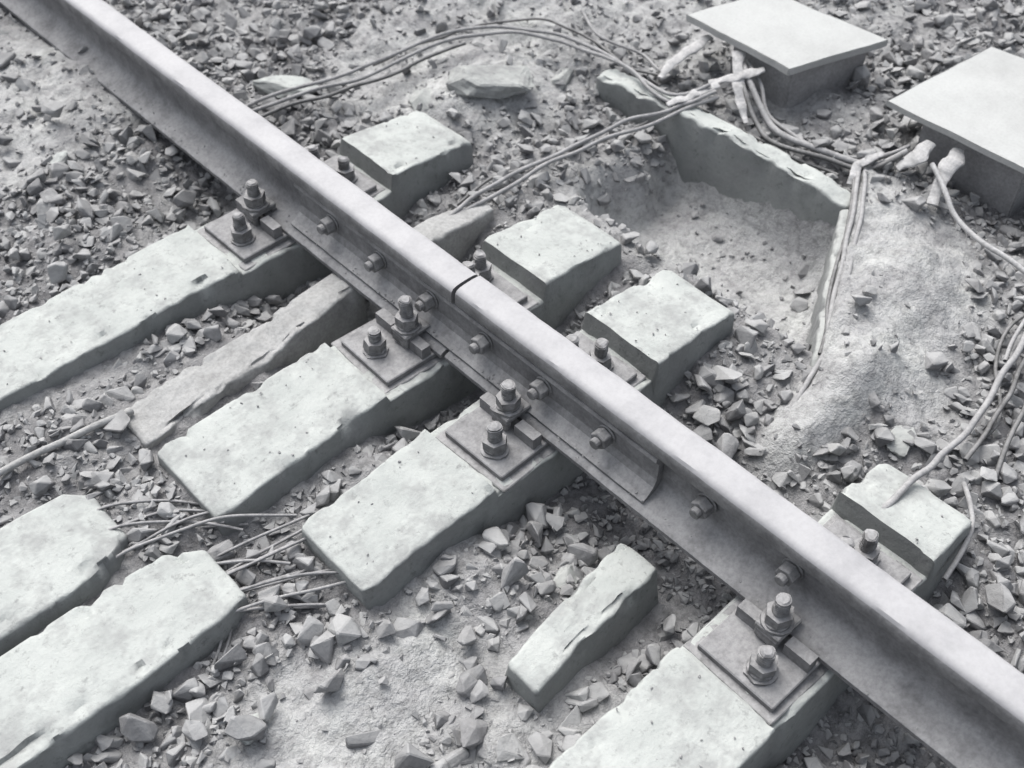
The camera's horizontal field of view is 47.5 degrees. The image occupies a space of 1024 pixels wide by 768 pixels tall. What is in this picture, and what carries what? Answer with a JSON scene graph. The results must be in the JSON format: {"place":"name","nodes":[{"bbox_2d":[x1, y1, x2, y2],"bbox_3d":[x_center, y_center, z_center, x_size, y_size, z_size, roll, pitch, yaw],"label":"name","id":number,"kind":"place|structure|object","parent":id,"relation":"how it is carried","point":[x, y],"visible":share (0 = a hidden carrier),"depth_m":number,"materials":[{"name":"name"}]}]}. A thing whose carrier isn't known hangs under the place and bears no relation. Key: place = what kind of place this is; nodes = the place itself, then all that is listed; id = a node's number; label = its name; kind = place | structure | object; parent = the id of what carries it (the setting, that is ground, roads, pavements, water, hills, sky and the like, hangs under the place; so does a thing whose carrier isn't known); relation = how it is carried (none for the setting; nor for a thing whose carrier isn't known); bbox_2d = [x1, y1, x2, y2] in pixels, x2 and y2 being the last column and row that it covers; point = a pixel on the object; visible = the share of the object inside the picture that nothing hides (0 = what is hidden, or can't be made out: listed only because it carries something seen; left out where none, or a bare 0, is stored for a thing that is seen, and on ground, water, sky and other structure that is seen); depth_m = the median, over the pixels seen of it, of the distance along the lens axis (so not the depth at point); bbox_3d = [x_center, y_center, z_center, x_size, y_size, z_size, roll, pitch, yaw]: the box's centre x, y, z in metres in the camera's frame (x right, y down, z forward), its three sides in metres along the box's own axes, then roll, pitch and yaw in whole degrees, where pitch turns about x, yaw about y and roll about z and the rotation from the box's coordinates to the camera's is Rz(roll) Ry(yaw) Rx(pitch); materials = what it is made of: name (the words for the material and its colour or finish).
{"place":"outdoors","nodes":[
{"label":"outdoors","id":0,"kind":"place"},
{"bbox_2d":[291,183,663,503],"bbox_3d":[-0.087,-0.131,2.282,0.121,0.104,1.040,-35,56,-28],"label":"rail joint bar","id":1,"kind":"object","parent":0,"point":[628,464],"visible":0.51,"depth_m":2.22,"materials":[{"name":"grey metal"}]},
{"bbox_2d":[0,0,477,357],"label":"steel rail","id":2,"kind":"object","parent":1,"relation":"attached to","point":[236,138],"visible":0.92,"depth_m":2.66,"materials":[{"name":"grey metal"}]},
{"bbox_2d":[0,0,1023,767],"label":"ground","id":3,"kind":"structure","parent":0,"point":[916,258],"depth_m":2.42,"materials":[{"name":"grey soil"}]},
{"bbox_2d":[50,151,67,164],"bbox_3d":[-1.073,-0.521,2.759,0.037,0.035,0.087,14,51,12],"label":"rock","id":4,"kind":"object","parent":3,"relation":"on","point":[61,156],"visible":0.49,"depth_m":2.75,"materials":[{"name":"stone"}]},
{"bbox_2d":[0,494,128,656],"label":"broken concrete sleeper","id":5,"kind":"object","parent":3,"relation":"on","point":[58,559],"visible":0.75,"depth_m":2.00,"materials":[{"name":"white concrete"}]},
{"bbox_2d":[0,407,133,476],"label":"thin rod","id":6,"kind":"object","parent":3,"relation":"on","point":[36,453],"visible":0.98,"depth_m":2.17,"materials":[{"name":"grey metal"}]},
{"bbox_2d":[0,550,249,767],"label":"broken concrete sleeper","id":7,"kind":"object","parent":3,"relation":"on","point":[79,679],"visible":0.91,"depth_m":1.87,"materials":[{"name":"white concrete"}]},
{"bbox_2d":[96,479,296,558],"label":"broken steel wires","id":8,"kind":"object","parent":3,"relation":"on","point":[207,523],"visible":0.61,"depth_m":2.08,"materials":[{"name":"grey metal"}]},
{"bbox_2d":[0,111,473,411],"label":"concrete sleeper","id":9,"kind":"object","parent":3,"relation":"on","point":[97,319],"visible":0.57,"depth_m":2.46,"materials":[{"name":"grey concrete"}]},
{"bbox_2d":[197,144,385,270],"bbox_3d":[-0.498,-0.437,2.595,0.405,0.135,0.197,-35,56,-28],"label":"rail fastening","id":10,"kind":"object","parent":9,"relation":"on","point":[246,231],"visible":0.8,"depth_m":2.56,"materials":[{"name":"grey metal"}]},
{"bbox_2d":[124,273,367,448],"bbox_3d":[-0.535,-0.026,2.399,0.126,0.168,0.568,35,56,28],"label":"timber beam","id":11,"kind":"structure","parent":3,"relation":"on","point":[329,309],"depth_m":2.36,"materials":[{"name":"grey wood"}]},
{"bbox_2d":[239,713,258,744],"bbox_3d":[-0.410,0.544,1.840,0.030,0.030,0.059,11,50,15],"label":"rock","id":12,"kind":"object","parent":3,"relation":"on","point":[250,742],"visible":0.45,"depth_m":1.82,"materials":[{"name":"stone"}]},
{"bbox_2d":[189,514,345,701],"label":"broken steel wires","id":13,"kind":"object","parent":3,"relation":"on","point":[240,565],"visible":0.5,"depth_m":2.01,"materials":[{"name":"grey metal"}]},
{"bbox_2d":[252,75,317,98],"bbox_3d":[-0.585,-0.775,3.033,0.176,0.049,0.096,-3,44,-10],"label":"rock","id":14,"kind":"object","parent":3,"relation":"on","point":[270,84],"visible":0.73,"depth_m":3.00,"materials":[{"name":"stone"}]},
{"bbox_2d":[157,205,621,535],"bbox_3d":[-0.198,-0.008,2.455,1.088,0.337,0.280,-35,56,-28],"label":"concrete sleeper","id":15,"kind":"object","parent":3,"relation":"on","point":[556,279],"visible":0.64,"depth_m":2.24,"materials":[{"name":"grey concrete"}]},
{"bbox_2d":[331,249,537,392],"bbox_3d":[-0.156,-0.169,2.349,0.409,0.135,0.205,-35,56,-28],"label":"rail fastening","id":16,"kind":"object","parent":15,"relation":"on","point":[388,350],"visible":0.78,"depth_m":2.31,"materials":[{"name":"grey metal"}]},
{"bbox_2d":[409,89,431,110],"bbox_3d":[-0.229,-0.716,2.948,0.060,0.045,0.103,-4,44,-11],"label":"rock","id":17,"kind":"object","parent":3,"relation":"on","point":[423,96],"visible":0.86,"depth_m":2.93,"materials":[{"name":"stone"}]},
{"bbox_2d":[414,203,493,260],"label":"timber beam","id":18,"kind":"structure","parent":3,"relation":"on","point":[456,235],"depth_m":2.61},
{"bbox_2d":[448,88,718,214],"bbox_3d":[0.126,-0.532,2.747,0.880,0.082,0.093,-27,53,-22],"label":"signal cable","id":19,"kind":"object","parent":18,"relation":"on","point":[550,159],"visible":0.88,"depth_m":2.78,"materials":[{"name":"grey rubber"}]},
{"bbox_2d":[246,25,716,117],"bbox_3d":[-0.148,-0.789,2.986,1.276,0.105,0.408,-4,48,-3],"label":"signal cable","id":20,"kind":"object","parent":3,"relation":"on","point":[647,85],"visible":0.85,"depth_m":3.00,"materials":[{"name":"grey rubber"}]},
{"bbox_2d":[3,83,970,767],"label":"stone grit","id":21,"kind":"object","parent":3,"relation":"on","point":[485,377],"visible":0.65,"depth_m":2.26,"materials":[{"name":"grey stone"}]},
{"bbox_2d":[446,65,534,98],"bbox_3d":[-0.056,-0.774,2.955,0.228,0.067,0.133,-7,47,-6],"label":"rock","id":22,"kind":"object","parent":3,"relation":"on","point":[486,81],"visible":1,"depth_m":2.92,"materials":[{"name":"stone"}]},
{"bbox_2d":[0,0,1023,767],"bbox_3d":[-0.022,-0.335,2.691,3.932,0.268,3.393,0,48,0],"label":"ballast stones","id":23,"kind":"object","parent":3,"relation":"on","point":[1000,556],"visible":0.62,"depth_m":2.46,"materials":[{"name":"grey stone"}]},
{"bbox_2d":[302,270,733,609],"bbox_3d":[0.053,0.132,2.326,1.003,0.339,0.264,-35,56,-28],"label":"concrete sleeper","id":24,"kind":"object","parent":3,"relation":"on","point":[426,509],"visible":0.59,"depth_m":2.11,"materials":[{"name":"grey concrete"}]},
{"bbox_2d":[435,331,645,492],"bbox_3d":[0.060,0.003,2.196,0.407,0.128,0.201,-35,56,-28],"label":"rail fastening","id":25,"kind":"object","parent":24,"relation":"on","point":[491,437],"visible":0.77,"depth_m":2.15,"materials":[{"name":"grey metal"}]},
{"bbox_2d":[551,68,573,89],"bbox_3d":[0.129,-0.803,3.077,0.050,0.049,0.110,15,50,19],"label":"rock","id":26,"kind":"object","parent":3,"relation":"on","point":[565,75],"visible":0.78,"depth_m":3.06,"materials":[{"name":"stone"}]},
{"bbox_2d":[553,564,576,588],"bbox_3d":[0.096,0.351,2.091,0.042,0.030,0.063,29,59,21],"label":"rock","id":27,"kind":"object","parent":3,"relation":"on","point":[562,574],"visible":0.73,"depth_m":2.08,"materials":[{"name":"stone"}]},
{"bbox_2d":[505,543,657,712],"bbox_3d":[0.119,0.437,2.021,0.138,0.174,0.338,34,56,27],"label":"concrete stub","id":28,"kind":"object","parent":3,"relation":"on","point":[606,606],"visible":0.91,"depth_m":1.96,"materials":[{"name":"white concrete"}]},
{"bbox_2d":[373,9,838,211],"bbox_3d":[0.191,-0.717,2.966,1.048,0.083,0.809,-7,48,-6],"label":"signal cable","id":29,"kind":"object","parent":3,"relation":"on","point":[646,57],"visible":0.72,"depth_m":3.08,"materials":[{"name":"grey rubber"}]},
{"bbox_2d":[657,35,713,78],"bbox_3d":[0.440,-0.840,2.980,0.193,0.047,0.036,-31,55,-25],"label":"wrapped cable end","id":30,"kind":"object","parent":3,"relation":"on","point":[696,46],"visible":1,"depth_m":2.97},
{"bbox_2d":[596,69,852,366],"bbox_3d":[0.578,-0.380,2.808,0.368,0.319,1.128,-15,49,-14],"label":"concrete cable trough","id":31,"kind":"object","parent":3,"relation":"on","point":[723,157],"visible":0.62,"depth_m":2.81,"materials":[{"name":"grey concrete"}]},
{"bbox_2d":[666,82,720,107],"bbox_3d":[0.450,-0.714,2.883,0.141,0.033,0.036,-16,50,-14],"label":"wrapped cable end","id":32,"kind":"object","parent":31,"relation":"on","point":[692,94],"visible":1,"depth_m":2.88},
{"bbox_2d":[731,51,747,123],"bbox_3d":[0.566,-0.739,2.892,0.041,0.077,0.209,3,48,3],"label":"wrapped cable end","id":33,"kind":"object","parent":3,"relation":"on","point":[738,57],"visible":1,"depth_m":2.88,"materials":[{"name":"grey fabric"}]},
{"bbox_2d":[708,67,764,83],"bbox_3d":[0.560,-0.766,2.900,0.136,0.041,0.040,-5,48,-5],"label":"wrapped cable end","id":34,"kind":"object","parent":33,"relation":"on","point":[745,74],"visible":0.97,"depth_m":2.89,"materials":[{"name":"grey fabric"}]},
{"bbox_2d":[549,464,971,767],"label":"concrete sleeper","id":35,"kind":"object","parent":3,"relation":"on","point":[683,707],"visible":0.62,"depth_m":1.82,"materials":[{"name":"white concrete"}]},
{"bbox_2d":[683,514,922,725],"bbox_3d":[0.488,0.339,1.889,0.405,0.128,0.197,-35,56,-28],"label":"rail fastening","id":36,"kind":"object","parent":35,"relation":"on","point":[766,662],"visible":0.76,"depth_m":1.85,"materials":[{"name":"metal"}]},
{"bbox_2d":[445,276,1023,767],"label":"steel rail","id":37,"kind":"object","parent":36,"relation":"on","point":[951,690],"visible":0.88,"depth_m":1.85,"materials":[{"name":"grey metal"}]},
{"bbox_2d":[689,493,716,519],"bbox_3d":[0.317,0.210,1.957,0.037,0.042,0.042,-35,56,-28],"label":"rail web bolt","id":38,"kind":"object","parent":37,"relation":"attached to","point":[703,505],"visible":0.93,"depth_m":1.95,"materials":[{"name":"metal"}]},
{"bbox_2d":[774,558,803,586],"bbox_3d":[0.440,0.307,1.869,0.037,0.042,0.042,-35,56,-28],"label":"rail web bolt","id":39,"kind":"object","parent":37,"relation":"attached to","point":[788,572],"visible":0.94,"depth_m":1.86,"materials":[{"name":"metal"}]},
{"bbox_2d":[686,0,887,107],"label":"cable junction box","id":40,"kind":"object","parent":3,"relation":"on","point":[800,53],"visible":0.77,"depth_m":2.94,"materials":[{"name":"grey concrete"}]},
{"bbox_2d":[732,59,910,170],"bbox_3d":[0.708,-0.628,2.813,0.176,0.075,0.501,-35,56,-28],"label":"signal cable","id":41,"kind":"object","parent":3,"relation":"on","point":[772,124],"visible":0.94,"depth_m":2.80,"materials":[{"name":"grey rubber"}]},
{"bbox_2d":[782,164,866,416],"bbox_3d":[0.684,-0.195,2.490,0.082,0.088,0.850,16,50,14],"label":"signal cable","id":42,"kind":"object","parent":3,"relation":"on","point":[832,294],"visible":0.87,"depth_m":2.52,"materials":[{"name":"grey rubber"}]},
{"bbox_2d":[847,152,883,185],"bbox_3d":[0.817,-0.509,2.720,0.107,0.048,0.042,-29,54,-24],"label":"wrapped cable end","id":43,"kind":"object","parent":3,"relation":"on","point":[858,165],"visible":1,"depth_m":2.71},
{"bbox_2d":[886,425,916,458],"bbox_3d":[0.747,0.106,2.240,0.052,0.027,0.080,28,54,23],"label":"rock","id":44,"kind":"object","parent":3,"relation":"on","point":[899,447],"visible":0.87,"depth_m":2.22,"materials":[{"name":"stone"}]},
{"bbox_2d":[895,140,935,170],"bbox_3d":[0.937,-0.523,2.692,0.096,0.048,0.056,-35,56,-28],"label":"wrapped cable end","id":45,"kind":"object","parent":3,"relation":"on","point":[919,154],"visible":1,"depth_m":2.68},
{"bbox_2d":[926,147,964,206],"bbox_3d":[0.986,-0.473,2.655,0.050,0.067,0.151,30,54,25],"label":"wrapped cable end","id":46,"kind":"object","parent":3,"relation":"on","point":[951,163],"visible":0.98,"depth_m":2.65,"materials":[{"name":"grey fabric"}]},
{"bbox_2d":[881,318,1023,508],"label":"signal cable","id":47,"kind":"object","parent":3,"relation":"on","point":[896,496],"visible":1,"depth_m":2.22,"materials":[{"name":"grey rubber"}]},
{"bbox_2d":[886,47,1023,216],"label":"cable junction box","id":48,"kind":"object","parent":3,"relation":"on","point":[972,107],"visible":0.83,"depth_m":2.73,"materials":[{"name":"grey concrete"}]},
{"bbox_2d":[930,162,1023,274],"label":"signal cable","id":49,"kind":"object","parent":3,"relation":"on","point":[975,236],"visible":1,"depth_m":2.58,"materials":[{"name":"grey rubber"}]},
{"bbox_2d":[941,314,1023,581],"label":"signal cable","id":50,"kind":"object","parent":3,"relation":"on","point":[967,539],"visible":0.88,"depth_m":2.18,"materials":[{"name":"grey rubber"}]}
]}

